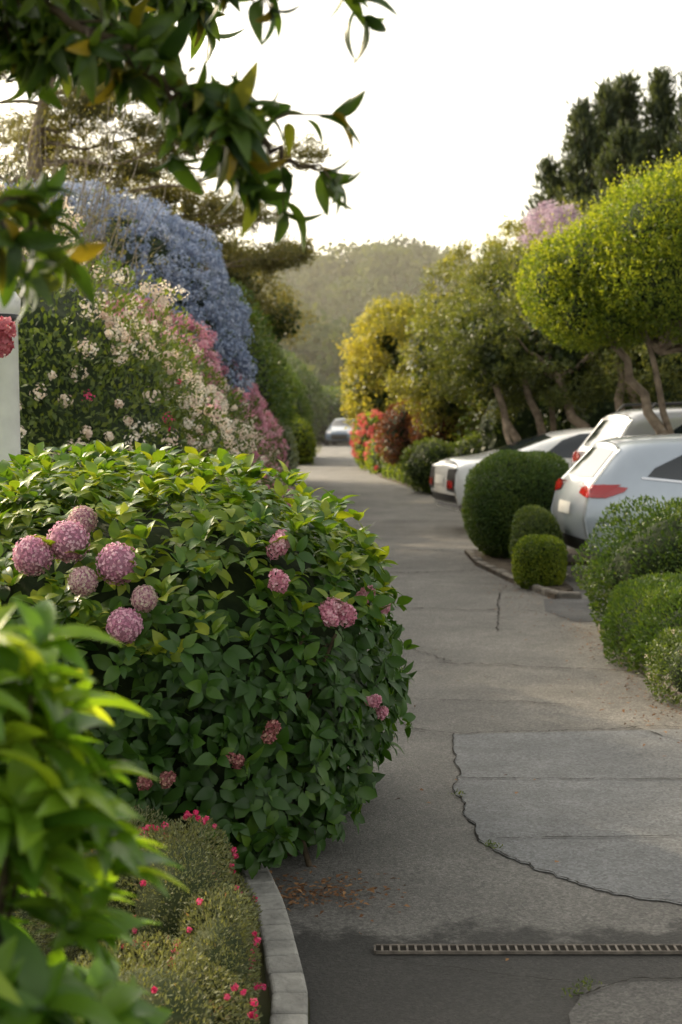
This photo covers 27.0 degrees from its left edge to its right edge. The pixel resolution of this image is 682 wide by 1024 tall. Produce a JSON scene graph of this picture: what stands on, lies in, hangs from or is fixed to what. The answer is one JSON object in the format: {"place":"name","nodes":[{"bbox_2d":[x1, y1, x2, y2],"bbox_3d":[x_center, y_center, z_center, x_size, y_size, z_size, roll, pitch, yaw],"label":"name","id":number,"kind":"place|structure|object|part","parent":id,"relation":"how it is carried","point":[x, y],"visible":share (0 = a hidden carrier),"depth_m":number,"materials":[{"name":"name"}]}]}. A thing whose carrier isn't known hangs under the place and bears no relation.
{"place":"outdoors","nodes":[
{"label":"outdoors","id":0,"kind":"place"},
{"bbox_2d":[4,443,430,1023],"bbox_3d":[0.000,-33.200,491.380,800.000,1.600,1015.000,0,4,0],"label":"ground","id":1,"kind":"structure","parent":0,"point":[264,1002],"depth_m":4.39,"materials":[{"name":"brown soil"}]},
{"bbox_2d":[0,316,16,357],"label":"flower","id":2,"kind":"object","parent":1,"relation":"on","point":[7,333],"visible":1,"depth_m":4.35,"materials":[{"name":"pink plant"}]},
{"bbox_2d":[0,292,20,466],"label":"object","id":3,"kind":"object","parent":1,"relation":"on","point":[9,410],"visible":0.31,"depth_m":7.21,"materials":[{"name":"white metal"}]},
{"bbox_2d":[0,598,189,1023],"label":"broadleaf shrub","id":4,"kind":"object","parent":1,"relation":"on","point":[60,814],"visible":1,"depth_m":1.82,"materials":[{"name":"green plant"}]},
{"bbox_2d":[0,88,198,303],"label":"twiggy shrub","id":5,"kind":"object","parent":1,"relation":"on","point":[86,230],"visible":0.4,"depth_m":14.25,"materials":[{"name":"plant"}]},
{"bbox_2d":[0,177,257,411],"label":"ceanothus shrub","id":6,"kind":"object","parent":1,"relation":"on","point":[200,303],"visible":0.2,"depth_m":16.95,"materials":[{"name":"blue plant"}]},
{"bbox_2d":[3,804,266,1023],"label":"heath shrub","id":7,"kind":"object","parent":1,"relation":"on","point":[202,932],"visible":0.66,"depth_m":4.02,"materials":[{"name":"green plant"}]},
{"bbox_2d":[0,178,294,520],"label":"flowering shrub","id":8,"kind":"object","parent":1,"relation":"on","point":[89,373],"visible":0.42,"depth_m":8.99,"materials":[{"name":"green plant"}]},
{"bbox_2d":[0,103,318,349],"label":"wispy tree","id":9,"kind":"object","parent":1,"relation":"on","point":[280,312],"visible":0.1,"depth_m":30.78,"materials":[{"name":"green plant"}]},
{"bbox_2d":[0,70,333,278],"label":"pine tree","id":10,"kind":"object","parent":1,"relation":"on","point":[278,256],"visible":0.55,"depth_m":23.50,"materials":[{"name":"green plant"}]},
{"bbox_2d":[105,292,289,485],"bbox_3d":[-1.658,-1.074,18.189,1.704,2.782,9.511,0,4,5],"label":"pink flowering shrub","id":11,"kind":"object","parent":1,"relation":"on","point":[255,406],"visible":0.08,"depth_m":14.64,"materials":[{"name":"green plant"}]},
{"bbox_2d":[0,0,398,323],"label":"overhanging tree","id":12,"kind":"object","parent":1,"relation":"on","point":[120,47],"visible":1,"depth_m":2.38,"materials":[{"name":"green plant"}]},
{"bbox_2d":[0,439,419,888],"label":"hydrangea bush","id":13,"kind":"object","parent":1,"relation":"on","point":[253,678],"visible":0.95,"depth_m":5.16,"materials":[{"name":"green plant"}]},
{"bbox_2d":[199,277,313,450],"bbox_3d":[-3.107,-3.371,41.126,4.388,4.646,33.477,0,4,0],"label":"tall hedge","id":14,"kind":"object","parent":1,"relation":"on","point":[275,380],"visible":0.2,"depth_m":27.72,"materials":[{"name":"green plant"}]},
{"bbox_2d":[239,863,307,1023],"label":"kerb","id":15,"kind":"structure","parent":1,"relation":"on","point":[286,982],"depth_m":4.36,"materials":[{"name":"concrete"}]},
{"bbox_2d":[276,418,299,495],"bbox_3d":[-1.362,-1.231,30.937,0.928,1.697,5.751,0,4,-2],"label":"pale shrub","id":16,"kind":"object","parent":1,"relation":"on","point":[292,463],"visible":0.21,"depth_m":28.73,"materials":[{"name":"grey plant"}]},
{"bbox_2d":[289,414,316,464],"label":"round shrub","id":17,"kind":"object","parent":1,"relation":"on","point":[304,435],"visible":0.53,"depth_m":47.02,"materials":[{"name":"green plant"}]},
{"bbox_2d":[266,347,356,442],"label":"background hedge","id":18,"kind":"object","parent":1,"relation":"on","point":[326,405],"visible":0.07,"depth_m":79.82,"materials":[{"name":"green plant"}]},
{"bbox_2d":[375,470,431,494],"bbox_3d":[15.325,-2.201,55.982,29.350,0.060,58.000,0,4,0],"label":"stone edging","id":19,"kind":"object","parent":1,"relation":"on","point":[389,479],"visible":0.15,"depth_m":35.01,"materials":[{"name":"stone"}]},
{"bbox_2d":[348,408,385,473],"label":"coral flowering shrub","id":20,"kind":"object","parent":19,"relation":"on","point":[362,440],"visible":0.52,"depth_m":41.87,"materials":[{"name":"red plant"}]},
{"bbox_2d":[660,70,681,182],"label":"conifer tree","id":21,"kind":"object","parent":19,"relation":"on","point":[676,111],"visible":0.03,"depth_m":53.88,"materials":[{"name":"green plant"}]},
{"bbox_2d":[381,462,431,493],"bbox_3d":[1.716,-0.837,33.275,0.554,0.548,9.237,0,4,-6],"label":"box hedge","id":22,"kind":"object","parent":1,"relation":"on","point":[393,472],"visible":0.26,"depth_m":35.24,"materials":[{"name":"green plant"}]},
{"bbox_2d":[333,290,481,429],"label":"olive tree","id":23,"kind":"object","parent":1,"relation":"on","point":[374,353],"visible":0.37,"depth_m":44.49,"materials":[{"name":"yellow plant"}]},
{"bbox_2d":[374,397,483,464],"bbox_3d":[2.192,-1.983,35.358,2.159,2.184,3.339,-3,5,-39],"label":"burgundy shrub","id":24,"kind":"object","parent":1,"relation":"on","point":[400,434],"visible":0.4,"depth_m":35.21,"materials":[{"name":"red plant"}]},
{"bbox_2d":[379,430,481,492],"bbox_3d":[1.848,-1.411,33.445,3.055,1.694,10.675,-1,4,-17],"label":"green shrub","id":25,"kind":"object","parent":1,"relation":"on","point":[426,454],"visible":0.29,"depth_m":30.02,"materials":[{"name":"green plant"}]},
{"bbox_2d":[381,196,628,438],"bbox_3d":[4.435,-3.905,33.202,6.702,6.655,4.567,2,4,25],"label":"olive tree","id":26,"kind":"object","parent":1,"relation":"on","point":[420,391],"visible":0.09,"depth_m":33.13,"materials":[{"name":"green plant"}]},
{"bbox_2d":[513,151,565,250],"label":"conifer tree","id":27,"kind":"object","parent":1,"relation":"on","point":[546,166],"visible":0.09,"depth_m":55.97,"materials":[{"name":"green plant"}]},
{"bbox_2d":[417,237,681,443],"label":"gnarled tree","id":28,"kind":"object","parent":1,"relation":"on","point":[499,341],"visible":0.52,"depth_m":24.72,"materials":[{"name":"green plant"}]},
{"bbox_2d":[452,347,681,454],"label":"background hedge","id":29,"kind":"object","parent":1,"relation":"on","point":[492,433],"visible":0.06,"depth_m":28.70,"materials":[{"name":"green plant"}]},
{"bbox_2d":[544,94,618,233],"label":"conifer tree","id":30,"kind":"object","parent":1,"relation":"on","point":[582,144],"visible":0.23,"depth_m":54.79,"materials":[{"name":"green plant"}]},
{"bbox_2d":[569,74,624,207],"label":"conifer tree","id":31,"kind":"object","parent":1,"relation":"on","point":[605,106],"visible":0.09,"depth_m":55.75,"materials":[{"name":"green plant"}]},
{"bbox_2d":[572,118,661,231],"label":"conifer tree","id":32,"kind":"object","parent":1,"relation":"on","point":[627,151],"visible":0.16,"depth_m":51.07,"materials":[{"name":"green plant"}]},
{"bbox_2d":[611,67,647,133],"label":"conifer tree","id":33,"kind":"object","parent":1,"relation":"on","point":[629,100],"visible":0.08,"depth_m":56.66,"materials":[{"name":"green plant"}]},
{"bbox_2d":[634,64,677,175],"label":"conifer tree","id":34,"kind":"object","parent":1,"relation":"on","point":[659,108],"visible":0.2,"depth_m":54.67,"materials":[{"name":"green plant"}]},
{"bbox_2d":[631,105,681,196],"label":"conifer tree","id":35,"kind":"object","parent":1,"relation":"on","point":[677,146],"visible":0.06,"depth_m":50.03,"materials":[{"name":"green plant"}]},
{"bbox_3d":[6.985,1.205,6.900,10.030,0.060,9.600,0,4,0],"label":"planting bed","id":36,"kind":"object","parent":1,"relation":"on","visible":0},
{"bbox_2d":[571,495,681,626],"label":"pittosporum shrub","id":37,"kind":"object","parent":36,"relation":"on","point":[654,546],"visible":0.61,"depth_m":10.75,"materials":[{"name":"green plant"}]},
{"bbox_2d":[598,571,681,676],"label":"spreading shrub","id":38,"kind":"object","parent":36,"relation":"on","point":[638,621],"visible":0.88,"depth_m":9.39,"materials":[{"name":"green plant"}]},
{"bbox_2d":[643,625,681,706],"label":"grey leaved shrub","id":39,"kind":"object","parent":36,"relation":"on","point":[674,668],"visible":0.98,"depth_m":8.33,"materials":[{"name":"green plant"}]},
{"bbox_2d":[0,0,681,262],"label":"sky","id":40,"kind":"structure","parent":0,"point":[462,100],"materials":[{"name":"white"}]},
{"bbox_2d":[269,443,681,1023],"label":"road","id":41,"kind":"structure","parent":0,"point":[452,872],"depth_m":5.58,"materials":[{"name":"grey asphalt"}]},
{"bbox_2d":[324,418,356,444],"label":"parked car","id":42,"kind":"object","parent":41,"relation":"on","point":[336,432],"visible":0.5,"depth_m":74.72,"materials":[{"name":"silver paint"}]},
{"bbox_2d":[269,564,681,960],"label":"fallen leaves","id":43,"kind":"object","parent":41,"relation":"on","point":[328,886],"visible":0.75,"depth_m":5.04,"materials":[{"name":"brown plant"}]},
{"bbox_2d":[429,428,593,513],"bbox_3d":[3.748,-0.501,21.019,4.739,1.489,1.790,-1,4,-10],"label":"white parked car","id":44,"kind":"object","parent":41,"relation":"on","point":[447,482],"visible":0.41,"depth_m":20.28,"materials":[{"name":"paint"}]},
{"bbox_3d":[2.637,-1.027,20.786,0.730,0.229,1.042,-1,4,-10],"label":"rear window","id":45,"kind":"part","parent":44,"relation":"part of","materials":[{"name":"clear glass"}]},
{"bbox_3d":[3.695,-0.937,20.290,1.801,0.395,0.247,-1,4,-10],"label":"side window","id":46,"kind":"part","parent":44,"relation":"part of","materials":[{"name":"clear glass"}]},
{"bbox_2d":[466,549,581,598],"bbox_3d":[1.738,0.626,15.115,0.318,0.097,4.344,-1,4,-9],"label":"stone edging","id":47,"kind":"object","parent":41,"relation":"on","point":[536,588],"visible":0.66,"depth_m":13.55,"materials":[{"name":"grey stone"}]},
{"bbox_2d":[451,791,601,1004],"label":"crack weeds","id":48,"kind":"object","parent":41,"relation":"on","point":[585,977],"visible":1,"depth_m":4.20,"materials":[{"name":"green plant"}]},
{"bbox_2d":[374,944,681,953],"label":"drain grate","id":49,"kind":"object","parent":41,"relation":"on","point":[529,948],"visible":1,"depth_m":4.49,"materials":[{"name":"metal"}]},
{"bbox_2d":[374,521,681,996],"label":"road cracks","id":50,"kind":"object","parent":41,"relation":"on","point":[599,987],"visible":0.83,"depth_m":6.58,"materials":[{"name":"black asphalt"}]},
{"bbox_2d":[464,549,595,598],"bbox_3d":[2.200,0.630,15.180,1.400,0.060,4.400,0,4,0],"label":"planting bed","id":51,"kind":"object","parent":41,"relation":"on","point":[505,563],"visible":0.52,"depth_m":15.77,"materials":[{"name":"soil"}]},
{"bbox_2d":[461,449,568,557],"bbox_3d":[2.076,-0.083,16.497,1.398,1.311,1.430,0,4,0],"label":"clipped box ball","id":52,"kind":"object","parent":51,"relation":"on","point":[502,487],"visible":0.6,"depth_m":16.04,"materials":[{"name":"green plant"}]},
{"bbox_2d":[508,503,563,560],"bbox_3d":[2.017,0.295,14.750,0.577,0.786,0.741,0,4,0],"label":"box shrub","id":53,"kind":"object","parent":51,"relation":"on","point":[532,522],"visible":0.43,"depth_m":14.56,"materials":[{"name":"green plant"}]},
{"bbox_2d":[511,534,568,589],"bbox_3d":[1.925,0.481,13.821,0.548,0.549,0.628,0,4,0],"label":"clipped boxwood ball","id":54,"kind":"object","parent":51,"relation":"on","point":[538,559],"visible":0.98,"depth_m":13.61,"materials":[{"name":"green plant"}]},
{"bbox_2d":[517,199,585,431],"bbox_3d":[3.752,-2.821,25.411,1.250,5.526,1.010,0,4,0],"label":"lilac tree","id":55,"kind":"object","parent":41,"relation":"on","point":[546,213],"visible":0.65,"depth_m":25.14,"materials":[{"name":"pink plant"}]},
{"bbox_2d":[453,729,681,904],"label":"road patch","id":56,"kind":"object","parent":41,"relation":"on","point":[602,801],"visible":1,"depth_m":6.20,"materials":[{"name":"concrete"}]},
{"bbox_2d":[544,599,606,620],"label":"slab","id":57,"kind":"structure","parent":41,"relation":"on","point":[579,610],"depth_m":12.36,"materials":[{"name":"grey concrete"}]},
{"bbox_2d":[500,149,681,433],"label":"clipped privet tree","id":58,"kind":"object","parent":41,"relation":"on","point":[576,284],"visible":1,"depth_m":16.22,"materials":[{"name":"green plant"}]},
{"bbox_2d":[551,434,681,564],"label":"silver parked car","id":59,"kind":"object","parent":41,"relation":"on","point":[594,480],"visible":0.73,"depth_m":14.02,"materials":[{"name":"paint"}]},
{"bbox_3d":[2.565,-0.520,14.666,0.262,0.300,1.041,0,4,-4],"label":"rear window","id":60,"kind":"part","parent":59,"relation":"part of","materials":[{"name":"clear glass"}]},
{"bbox_3d":[4.172,-0.471,14.121,2.361,0.417,0.300,0,4,-4],"label":"side window","id":61,"kind":"part","parent":59,"relation":"part of","materials":[{"name":"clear glass"}]},
{"bbox_2d":[569,981,681,1023],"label":"road pale patch","id":62,"kind":"object","parent":41,"relation":"on","point":[650,1002],"visible":1,"depth_m":4.07,"materials":[{"name":"concrete"}]},
{"bbox_2d":[571,402,681,466],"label":"grey parked suv","id":63,"kind":"object","parent":41,"relation":"on","point":[623,423],"visible":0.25,"depth_m":18.06,"materials":[{"name":"paint"}]},
{"bbox_3d":[3.409,-1.020,18.410,0.256,0.361,1.041,-1,4,-9],"label":"rear window","id":64,"kind":"part","parent":63,"relation":"part of","materials":[{"name":"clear glass"}]},
{"bbox_3d":[5.062,-0.977,17.998,2.361,0.501,0.280,-1,4,-9],"label":"side window","id":65,"kind":"part","parent":63,"relation":"part of","materials":[{"name":"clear glass"}]},
{"bbox_2d":[598,624,681,702],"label":"stone edging","id":66,"kind":"object","parent":41,"relation":"on","point":[671,688],"visible":0.07,"depth_m":8.92,"materials":[{"name":"grey stone"}]},
{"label":"hill","id":67,"kind":"structure","parent":0,"visible":0},
{"bbox_2d":[236,231,500,396],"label":"hillside trees","id":68,"kind":"object","parent":67,"relation":"on","point":[339,292],"visible":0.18,"depth_m":158.27,"materials":[{"name":"green plant"}]}
]}

